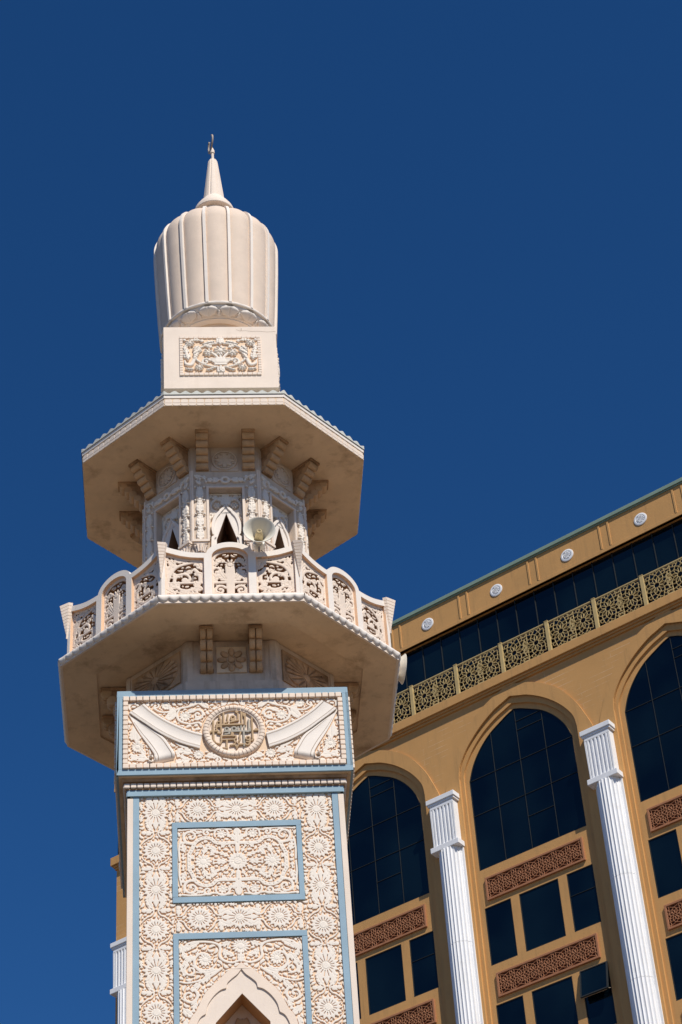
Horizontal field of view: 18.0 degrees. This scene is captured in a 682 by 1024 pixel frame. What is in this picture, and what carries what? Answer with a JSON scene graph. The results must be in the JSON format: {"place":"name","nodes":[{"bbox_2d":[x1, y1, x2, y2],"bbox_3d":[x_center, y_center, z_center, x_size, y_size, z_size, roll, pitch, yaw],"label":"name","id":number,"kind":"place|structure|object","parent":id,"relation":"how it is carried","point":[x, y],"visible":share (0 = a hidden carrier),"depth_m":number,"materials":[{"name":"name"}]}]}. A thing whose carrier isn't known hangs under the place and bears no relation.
{"place":"outdoors","nodes":[
{"label":"outdoors","id":0,"kind":"place"},
{"bbox_2d":[58,134,400,1023],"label":"minaret","id":1,"kind":"object","parent":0,"point":[228,702],"visible":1,"depth_m":31.41,"materials":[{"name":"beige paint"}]},
{"bbox_2d":[243,517,275,560],"bbox_3d":[-1.200,0.457,31.617,0.480,0.644,0.436,-1,-40,-4],"label":"horn loudspeaker","id":2,"kind":"object","parent":1,"relation":"attached to","point":[258,531],"visible":1,"depth_m":31.63,"materials":[{"name":"metal"}]},
{"bbox_2d":[398,654,406,683],"bbox_3d":[0.745,2.368,32.805,0.432,0.476,0.476,7,-41,-7],"label":"horn loudspeaker","id":3,"kind":"object","parent":1,"relation":"attached to","point":[402,669],"visible":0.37,"depth_m":32.66,"materials":[{"name":"metal"}]},
{"bbox_2d":[0,0,681,1023],"label":"sky","id":4,"kind":"structure","parent":0,"point":[471,210],"materials":[{"name":"blue"}]},
{"bbox_2d":[110,477,681,1023],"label":"office building","id":5,"kind":"structure","parent":0,"point":[514,845],"depth_m":58.37,"materials":[{"name":"paint"}]},
{"bbox_2d":[356,963,360,1018],"bbox_3d":[0.189,13.159,58.631,0.850,1.715,0.070,-28,-46,25],"label":"window","id":6,"kind":"structure","parent":5,"relation":"in","point":[356,963],"depth_m":58.47,"materials":[{"name":"glass"}]},
{"bbox_2d":[365,944,405,1014],"bbox_3d":[1.216,12.613,58.084,1.240,1.715,0.070,-28,-46,25],"label":"window","id":7,"kind":"structure","parent":5,"relation":"in","point":[384,970],"depth_m":58.09,"materials":[{"name":"glass"}]},
{"bbox_2d":[347,776,428,924],"bbox_3d":[0.945,9.378,60.865,3.424,4.544,0.080,-28,-46,25],"label":"arched window","id":8,"kind":"structure","parent":5,"relation":"in","point":[387,863],"depth_m":60.49,"materials":[{"name":"glass"}]},
{"bbox_2d":[409,931,438,996],"bbox_3d":[2.231,12.073,57.544,0.820,1.715,0.070,-28,-46,25],"label":"window","id":9,"kind":"structure","parent":5,"relation":"in","point":[422,948],"depth_m":57.54,"materials":[{"name":"glass"}]},
{"bbox_2d":[485,898,517,965],"bbox_3d":[4.213,11.020,56.489,0.850,1.715,0.070,-28,-46,25],"label":"window","id":10,"kind":"structure","parent":5,"relation":"in","point":[499,917],"depth_m":56.48,"materials":[{"name":"glass"}]},
{"bbox_2d":[496,995,525,1023],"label":"window","id":11,"kind":"structure","parent":5,"relation":"in","point":[512,1011],"depth_m":54.98,"materials":[{"name":"glass"}]},
{"bbox_2d":[469,708,585,870],"bbox_3d":[4.972,7.236,58.721,3.424,4.544,0.080,-28,-46,25],"label":"arched window","id":12,"kind":"structure","parent":5,"relation":"in","point":[525,789],"depth_m":58.50,"materials":[{"name":"glass"}]},
{"bbox_2d":[519,878,565,951],"bbox_3d":[5.243,10.471,55.939,1.240,1.715,0.070,-28,-46,25],"label":"window","id":13,"kind":"structure","parent":5,"relation":"in","point":[541,906],"depth_m":55.93,"materials":[{"name":"glass"}]},
{"bbox_2d":[532,976,578,1023],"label":"window","id":14,"kind":"structure","parent":5,"relation":"in","point":[554,1003],"depth_m":54.29,"materials":[{"name":"glass"}]},
{"bbox_2d":[566,864,600,931],"bbox_3d":[6.254,9.934,55.402,0.820,1.715,0.070,-28,-46,25],"label":"window","id":15,"kind":"structure","parent":5,"relation":"in","point":[581,882],"depth_m":55.39,"materials":[{"name":"glass"}]},
{"bbox_2d":[584,968,616,1023],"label":"window","id":16,"kind":"structure","parent":5,"relation":"in","point":[600,1008],"depth_m":53.38,"materials":[{"name":"glass"}]},
{"bbox_2d":[625,636,681,801],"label":"arched window","id":17,"kind":"structure","parent":5,"relation":"in","point":[653,709],"depth_m":56.90,"materials":[{"name":"glass"}]},
{"bbox_2d":[648,829,681,897],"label":"window","id":18,"kind":"structure","parent":5,"relation":"in","point":[666,859],"depth_m":54.36,"materials":[{"name":"glass"}]},
{"bbox_2d":[665,933,681,1000],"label":"window","id":19,"kind":"structure","parent":5,"relation":"in","point":[673,943],"depth_m":52.74,"materials":[{"name":"glass"}]}
]}

